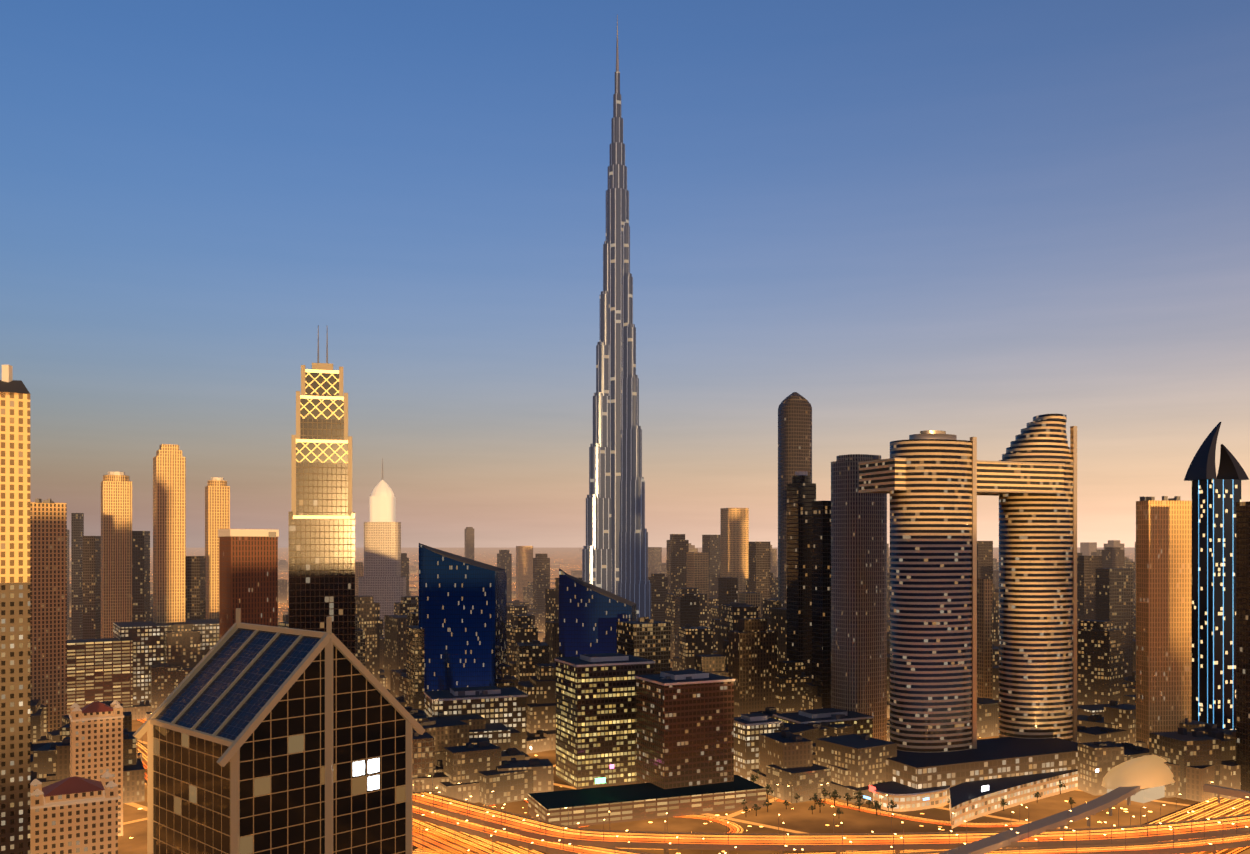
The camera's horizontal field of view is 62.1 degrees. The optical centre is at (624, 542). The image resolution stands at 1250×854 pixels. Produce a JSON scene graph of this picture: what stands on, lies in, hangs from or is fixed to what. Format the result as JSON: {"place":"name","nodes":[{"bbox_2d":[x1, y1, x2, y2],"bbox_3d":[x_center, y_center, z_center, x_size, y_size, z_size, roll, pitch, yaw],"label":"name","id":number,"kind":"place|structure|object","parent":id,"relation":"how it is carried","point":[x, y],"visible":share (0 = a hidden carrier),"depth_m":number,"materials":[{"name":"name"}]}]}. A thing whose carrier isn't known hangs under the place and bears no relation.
{"place":"outdoors","nodes":[
{"label":"outdoors","id":0,"kind":"place"},
{"bbox_2d":[0,365,29,853],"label":"edge tower","id":1,"kind":"structure","parent":0,"point":[14,616],"depth_m":434.54,"materials":[{"name":"grey concrete"}]},
{"bbox_2d":[138,741,146,783],"bbox_3d":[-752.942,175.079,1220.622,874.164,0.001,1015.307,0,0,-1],"label":"street","id":2,"kind":"structure","parent":0,"point":[142,748],"depth_m":862.87,"materials":[{"name":"orange"}]},
{"bbox_2d":[132,608,424,853],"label":"gabled building","id":3,"kind":"structure","parent":0,"point":[263,739],"depth_m":249.10,"materials":[{"name":"glass"},{"name":"metal"}]},
{"bbox_2d":[289,325,354,655],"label":"skyscraper","id":4,"kind":"structure","parent":0,"point":[321,551],"depth_m":597.34,"materials":[{"name":"yellow glass"}]},
{"bbox_2d":[69,547,1249,853],"bbox_3d":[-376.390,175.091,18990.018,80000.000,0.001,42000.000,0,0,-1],"label":"ground","id":5,"kind":"structure","parent":0,"point":[797,817],"depth_m":669.07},
{"bbox_2d":[30,502,66,731],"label":"high-rise tower","id":6,"kind":"structure","parent":5,"relation":"on","point":[48,604],"depth_m":895.47,"materials":[{"name":"concrete"},{"name":"glass"}]},
{"bbox_2d":[67,530,68,632],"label":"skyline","id":7,"kind":"structure","parent":5,"relation":"on","point":[67,581],"depth_m":1885.69,"materials":[{"name":"brown"}]},
{"bbox_2d":[30,771,118,853],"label":"classical block","id":8,"kind":"structure","parent":5,"relation":"on","point":[74,815],"depth_m":469.55,"materials":[{"name":"stone"}]},
{"bbox_2d":[71,513,83,639],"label":"tower","id":9,"kind":"structure","parent":5,"relation":"on","point":[77,527],"depth_m":1477.98,"materials":[{"name":"grey"}]},
{"bbox_2d":[83,536,100,638],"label":"tower","id":10,"kind":"structure","parent":5,"relation":"on","point":[91,587],"depth_m":1280.45,"materials":[{"name":"grey concrete"}]},
{"bbox_2d":[69,700,123,835],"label":"classical block","id":11,"kind":"structure","parent":5,"relation":"on","point":[96,740],"depth_m":615.65,"materials":[{"name":"stone"}]},
{"bbox_2d":[67,638,132,714],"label":"office building","id":12,"kind":"structure","parent":5,"relation":"on","point":[101,670],"depth_m":1018.74,"materials":[{"name":"grey concrete"}]},
{"bbox_2d":[101,472,131,637],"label":"tower","id":13,"kind":"structure","parent":5,"relation":"on","point":[116,546],"depth_m":1189.44,"materials":[{"name":"gold concrete"}]},
{"bbox_2d":[132,531,149,621],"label":"tower","id":14,"kind":"structure","parent":5,"relation":"on","point":[140,576],"depth_m":1281.68,"materials":[{"name":"grey"}]},
{"bbox_2d":[113,619,218,704],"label":"office building","id":15,"kind":"structure","parent":5,"relation":"on","point":[147,638],"depth_m":1047.88,"materials":[{"name":"grey"}]},
{"bbox_2d":[153,444,185,623],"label":"tower","id":16,"kind":"structure","parent":5,"relation":"on","point":[169,533],"depth_m":1091.49,"materials":[{"name":"concrete"},{"name":"glass"}]},
{"bbox_2d":[186,556,205,619],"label":"tower","id":17,"kind":"structure","parent":5,"relation":"on","point":[195,587],"depth_m":1183.89,"materials":[{"name":"grey concrete"}]},
{"bbox_2d":[205,477,229,618],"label":"tower","id":18,"kind":"structure","parent":5,"relation":"on","point":[217,503],"depth_m":1288.88,"materials":[{"name":"gold concrete"}]},
{"bbox_2d":[218,529,278,639],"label":"brown block","id":19,"kind":"structure","parent":5,"relation":"on","point":[248,576],"depth_m":718.66,"materials":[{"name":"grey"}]},
{"bbox_2d":[137,719,545,853],"bbox_3d":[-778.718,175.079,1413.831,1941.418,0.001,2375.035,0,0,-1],"label":"highway","id":20,"kind":"structure","parent":5,"relation":"on","point":[424,841],"depth_m":604.47,"materials":[{"name":"orange"}]},
{"bbox_2d":[355,562,363,595],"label":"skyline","id":21,"kind":"structure","parent":5,"relation":"on","point":[359,569],"depth_m":1988.33,"materials":[{"name":"gold metal"}]},
{"bbox_2d":[358,458,405,637],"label":"skyscraper","id":22,"kind":"structure","parent":5,"relation":"on","point":[382,581],"depth_m":1494.48,"materials":[{"name":"grey"}]},
{"bbox_2d":[401,553,408,595],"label":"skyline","id":23,"kind":"structure","parent":5,"relation":"on","point":[404,565],"depth_m":2194.86,"materials":[{"name":"brown"}]},
{"bbox_2d":[419,543,506,706],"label":"slanted-roof tower","id":24,"kind":"structure","parent":5,"relation":"on","point":[463,612],"depth_m":887.77,"materials":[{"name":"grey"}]},
{"bbox_2d":[465,527,473,559],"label":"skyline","id":25,"kind":"structure","parent":5,"relation":"on","point":[469,542],"depth_m":3489.12,"materials":[{"name":"brown"}]},
{"bbox_2d":[413,823,526,853],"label":"trails","id":26,"kind":"object","parent":5,"relation":"on","point":[421,831],"visible":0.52,"depth_m":617.83,"materials":[{"name":"orange"}]},
{"bbox_2d":[424,686,527,753],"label":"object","id":27,"kind":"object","parent":5,"relation":"on","point":[506,706],"visible":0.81,"depth_m":809.08,"materials":[{"name":"grey concrete"}]},
{"bbox_2d":[469,723,509,750],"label":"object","id":28,"kind":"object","parent":5,"relation":"on","point":[497,734],"visible":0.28,"depth_m":769.78,"materials":[{"name":"grey"}]},
{"bbox_2d":[497,550,511,600],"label":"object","id":29,"kind":"structure","parent":5,"relation":"on","point":[504,559],"depth_m":2498.98,"materials":[{"name":"brown"}]},
{"bbox_2d":[516,546,532,601],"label":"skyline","id":30,"kind":"structure","parent":5,"relation":"on","point":[524,565],"depth_m":2794.01,"materials":[{"name":"gold metal"}]},
{"bbox_2d":[413,806,653,853],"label":"flyover","id":31,"kind":"object","parent":5,"relation":"on","point":[463,826],"visible":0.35,"depth_m":595.48,"materials":[{"name":"orange"}]},
{"bbox_2d":[533,554,549,609],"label":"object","id":32,"kind":"structure","parent":5,"relation":"on","point":[541,573],"depth_m":1997.46,"materials":[{"name":"brown"}]},
{"bbox_2d":[559,568,635,656],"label":"slanted-roof tower","id":33,"kind":"structure","parent":5,"relation":"on","point":[590,615],"depth_m":989.72,"materials":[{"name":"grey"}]},
{"bbox_2d":[554,653,654,788],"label":"office","id":34,"kind":"structure","parent":5,"relation":"on","point":[595,716],"depth_m":749.61,"materials":[{"name":"grey concrete"}]},
{"bbox_2d":[582,14,650,620],"bbox_3d":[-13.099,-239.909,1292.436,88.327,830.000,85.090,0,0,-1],"label":"skyscraper","id":35,"kind":"structure","parent":5,"relation":"on","point":[615,555],"depth_m":1270.96,"materials":[{"name":"silver metal"}]},
{"bbox_2d":[30,540,1240,805],"bbox_3d":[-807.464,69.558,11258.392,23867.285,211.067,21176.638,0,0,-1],"label":"city buildings","id":36,"kind":"structure","parent":5,"relation":"on","point":[744,646],"depth_m":905.73,"materials":[{"name":"concrete"},{"name":"glass"}]},
{"bbox_2d":[528,775,765,826],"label":"low building","id":37,"kind":"structure","parent":5,"relation":"on","point":[620,803],"depth_m":664.73,"materials":[{"name":"grey"}]},
{"bbox_2d":[648,573,667,621],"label":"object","id":38,"kind":"structure","parent":5,"relation":"on","point":[659,585],"depth_m":1499.43,"materials":[{"name":"brown"}]},
{"bbox_2d":[579,815,743,849],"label":"loop","id":39,"kind":"object","parent":5,"relation":"on","point":[734,827],"visible":0.21,"depth_m":646.41,"materials":[{"name":"orange"}]},
{"bbox_2d":[667,534,688,592],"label":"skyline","id":40,"kind":"structure","parent":5,"relation":"on","point":[677,547],"depth_m":1700.27,"materials":[{"name":"grey"}]},
{"bbox_2d":[635,670,734,788],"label":"office","id":41,"kind":"structure","parent":5,"relation":"on","point":[684,732],"depth_m":697.68,"materials":[{"name":"brown"}]},
{"bbox_2d":[675,594,698,656],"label":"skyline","id":42,"kind":"structure","parent":5,"relation":"on","point":[686,608],"depth_m":1250.46,"materials":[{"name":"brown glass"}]},
{"bbox_2d":[145,713,1249,853],"bbox_3d":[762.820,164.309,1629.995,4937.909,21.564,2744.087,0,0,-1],"label":"street lamps","id":43,"kind":"object","parent":5,"relation":"on","point":[833,823],"visible":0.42,"depth_m":590.33,"materials":[{"name":"yellow"}]},
{"bbox_2d":[687,552,708,605],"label":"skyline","id":44,"kind":"structure","parent":5,"relation":"on","point":[697,569],"depth_m":1604.43,"materials":[{"name":"brown concrete"}]},
{"bbox_2d":[702,535,719,597],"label":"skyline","id":45,"kind":"structure","parent":5,"relation":"on","point":[711,544],"depth_m":1902.34,"materials":[{"name":"grey"}]},
{"bbox_2d":[718,577,737,618],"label":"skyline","id":46,"kind":"structure","parent":5,"relation":"on","point":[727,590],"depth_m":1303.09,"materials":[{"name":"brown glass"}]},
{"bbox_2d":[720,508,748,602],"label":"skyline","id":47,"kind":"structure","parent":5,"relation":"on","point":[734,531],"depth_m":1653.44,"materials":[{"name":"gold concrete"}]},
{"bbox_2d":[739,592,760,617],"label":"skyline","id":48,"kind":"structure","parent":5,"relation":"on","point":[752,598],"depth_m":1201.13,"materials":[{"name":"brown concrete"}]},
{"bbox_2d":[751,804,760,815],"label":"tree","id":49,"kind":"object","parent":5,"relation":"on","point":[756,807],"visible":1,"depth_m":665.49,"materials":[{"name":"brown plant"}]},
{"bbox_2d":[734,713,781,780],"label":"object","id":50,"kind":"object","parent":5,"relation":"on","point":[749,728],"visible":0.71,"depth_m":760.76,"materials":[{"name":"grey"}]},
{"bbox_2d":[748,542,769,613],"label":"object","id":51,"kind":"structure","parent":5,"relation":"on","point":[758,567],"depth_m":1503.35,"materials":[{"name":"grey"}]},
{"bbox_2d":[763,799,771,811],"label":"tree","id":52,"kind":"object","parent":5,"relation":"on","point":[767,804],"visible":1,"depth_m":675.55,"materials":[{"name":"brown plant"}]},
{"bbox_2d":[765,784,773,799],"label":"tree","id":53,"kind":"object","parent":5,"relation":"on","point":[767,787],"visible":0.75,"depth_m":701.24,"materials":[{"name":"green plant"}]},
{"bbox_2d":[778,392,811,607],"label":"skyscraper","id":54,"kind":"structure","parent":5,"relation":"on","point":[794,431],"depth_m":1102.00,"materials":[{"name":"brown"}]},
{"bbox_2d":[787,471,815,675],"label":"dark tower","id":55,"kind":"structure","parent":5,"relation":"on","point":[801,492],"depth_m":931.68,"materials":[{"name":"black glass"}]},
{"bbox_2d":[809,793,817,807],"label":"tree","id":56,"kind":"object","parent":5,"relation":"on","point":[815,798],"visible":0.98,"depth_m":686.21,"materials":[{"name":"green plant"}]},
{"bbox_2d":[816,798,824,812],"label":"tree","id":57,"kind":"object","parent":5,"relation":"on","point":[819,803],"visible":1,"depth_m":673.15,"materials":[{"name":"green plant"}]},
{"bbox_2d":[812,501,830,708],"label":"dark tower","id":58,"kind":"structure","parent":5,"relation":"on","point":[821,595],"depth_m":900.72,"materials":[{"name":"black glass"}]},
{"bbox_2d":[773,708,873,737],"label":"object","id":59,"kind":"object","parent":5,"relation":"on","point":[861,723],"visible":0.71,"depth_m":818.59,"materials":[{"name":"grey concrete"}]},
{"bbox_2d":[35,455,1179,719],"bbox_3d":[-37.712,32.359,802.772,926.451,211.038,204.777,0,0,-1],"label":"roof plant","id":60,"kind":"object","parent":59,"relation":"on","point":[461,693],"visible":0.48,"depth_m":806.97,"materials":[{"name":"silver metal"}]},
{"bbox_2d":[822,788,829,802],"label":"tree","id":61,"kind":"object","parent":5,"relation":"on","point":[825,794],"visible":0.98,"depth_m":698.22,"materials":[{"name":"green plant"}]},
{"bbox_2d":[413,790,1249,853],"bbox_3d":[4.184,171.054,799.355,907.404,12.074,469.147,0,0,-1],"label":"highway","id":62,"kind":"structure","parent":5,"relation":"on","point":[530,828],"depth_m":588.88,"materials":[{"name":"orange"}]},
{"bbox_2d":[829,790,840,806],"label":"tree","id":63,"kind":"object","parent":5,"relation":"on","point":[834,795],"visible":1,"depth_m":689.25,"materials":[{"name":"green plant"}]},
{"bbox_2d":[831,454,886,740],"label":"skyscraper","id":64,"kind":"structure","parent":5,"relation":"on","point":[858,602],"depth_m":852.79,"materials":[{"name":"grey"}]},
{"bbox_2d":[854,799,863,811],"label":"tree","id":65,"kind":"object","parent":5,"relation":"on","point":[858,803],"visible":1,"depth_m":674.84,"materials":[{"name":"green plant"}]},
{"bbox_2d":[871,800,881,815],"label":"tree","id":66,"kind":"object","parent":5,"relation":"on","point":[875,806],"visible":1,"depth_m":666.40,"materials":[{"name":"green plant"}]},
{"bbox_2d":[858,414,1077,802],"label":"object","id":67,"kind":"structure","parent":5,"relation":"on","point":[933,483],"depth_m":751.37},
{"bbox_2d":[871,769,1077,828],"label":"station pavilions","id":68,"kind":"object","parent":5,"relation":"on","point":[969,800],"visible":0.56,"depth_m":685.64,"materials":[{"name":"grey"}]},
{"bbox_2d":[1000,798,1008,810],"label":"tree","id":69,"kind":"object","parent":5,"relation":"on","point":[1003,802],"visible":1,"depth_m":677.45,"materials":[{"name":"green plant"}]},
{"bbox_2d":[1059,779,1065,793],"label":"tree","id":70,"kind":"object","parent":5,"relation":"on","point":[1061,785],"visible":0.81,"depth_m":723.04,"materials":[{"name":"green plant"}]},
{"bbox_2d":[894,832,1249,853],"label":"highway","id":71,"kind":"structure","parent":5,"relation":"on","point":[1219,843],"depth_m":573.54,"materials":[{"name":"orange"}]},
{"bbox_2d":[1077,555,1101,619],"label":"skyscraper","id":72,"kind":"structure","parent":5,"relation":"on","point":[1087,565],"depth_m":1258.43,"materials":[{"name":"grey concrete"}]},
{"bbox_2d":[1077,704,1109,716],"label":"building","id":73,"kind":"structure","parent":5,"relation":"on","point":[1087,710],"depth_m":893.95,"materials":[{"name":"brown"}]},
{"bbox_2d":[939,755,1249,853],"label":"metro viaduct","id":74,"kind":"object","parent":5,"relation":"on","point":[1145,779],"visible":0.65,"depth_m":685.57,"materials":[{"name":"grey concrete"}]},
{"bbox_2d":[1102,547,1124,567],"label":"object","id":75,"kind":"structure","parent":5,"relation":"on","point":[1113,557],"depth_m":1716.39,"materials":[{"name":"grey"}]},
{"bbox_2d":[1095,568,1132,676],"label":"skyscraper","id":76,"kind":"structure","parent":5,"relation":"on","point":[1114,595],"depth_m":1110.70,"materials":[{"name":"grey"}]},
{"bbox_2d":[1124,664,1126,676],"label":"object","id":77,"kind":"object","parent":5,"relation":"on","point":[1125,670],"visible":0.12,"depth_m":1014.48,"materials":[{"name":"brown"}]},
{"bbox_2d":[1136,500,1191,748],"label":"gold tower","id":78,"kind":"structure","parent":5,"relation":"on","point":[1163,616],"depth_m":784.63,"materials":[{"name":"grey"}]},
{"bbox_2d":[1142,797,1249,853],"bbox_3d":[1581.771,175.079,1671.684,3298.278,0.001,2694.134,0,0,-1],"label":"highway","id":79,"kind":"structure","parent":5,"relation":"on","point":[1212,808],"depth_m":673.99,"materials":[{"name":"orange"}]},
{"bbox_2d":[1184,422,1248,729],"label":"skyscraper","id":80,"kind":"structure","parent":5,"relation":"on","point":[1215,498],"depth_m":807.58,"materials":[{"name":"blue glass"}]},
{"bbox_2d":[1236,501,1249,800],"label":"skyscraper","id":81,"kind":"structure","parent":5,"relation":"on","point":[1243,634],"depth_m":709.03,"materials":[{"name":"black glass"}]},
{"bbox_2d":[530,746,1098,800],"bbox_3d":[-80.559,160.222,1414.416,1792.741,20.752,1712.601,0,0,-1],"label":"illuminated signs","id":82,"kind":"object","parent":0,"point":[871,788],"visible":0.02,"depth_m":670.32,"materials":[{"name":"white"}]},
{"bbox_2d":[413,835,1223,853],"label":"highway","id":83,"kind":"structure","parent":0,"point":[418,851],"depth_m":586.89,"materials":[{"name":"brown"}]},
{"bbox_2d":[818,799,1030,827],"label":"street","id":84,"kind":"structure","parent":0,"point":[925,820],"depth_m":656.93,"materials":[{"name":"orange"}]},
{"bbox_2d":[844,793,853,805],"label":"tree","id":85,"kind":"object","parent":84,"relation":"on","point":[848,796],"visible":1,"depth_m":690.21,"materials":[{"name":"green plant"}]},
{"bbox_2d":[854,789,865,807],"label":"tree","id":86,"kind":"object","parent":84,"relation":"on","point":[859,793],"visible":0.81,"depth_m":681.36,"materials":[{"name":"green plant"}]},
{"bbox_2d":[887,799,896,815],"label":"tree","id":87,"kind":"object","parent":84,"relation":"on","point":[893,805],"visible":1,"depth_m":665.95,"materials":[{"name":"green plant"}]},
{"bbox_2d":[978,578,991,698],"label":"tower","id":88,"kind":"structure","parent":0,"point":[984,637],"depth_m":1003.46,"materials":[{"name":"brown concrete"}]},
{"bbox_2d":[977,541,992,583],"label":"tower","id":89,"kind":"structure","parent":0,"point":[984,559],"depth_m":1306.91,"materials":[{"name":"brown"}]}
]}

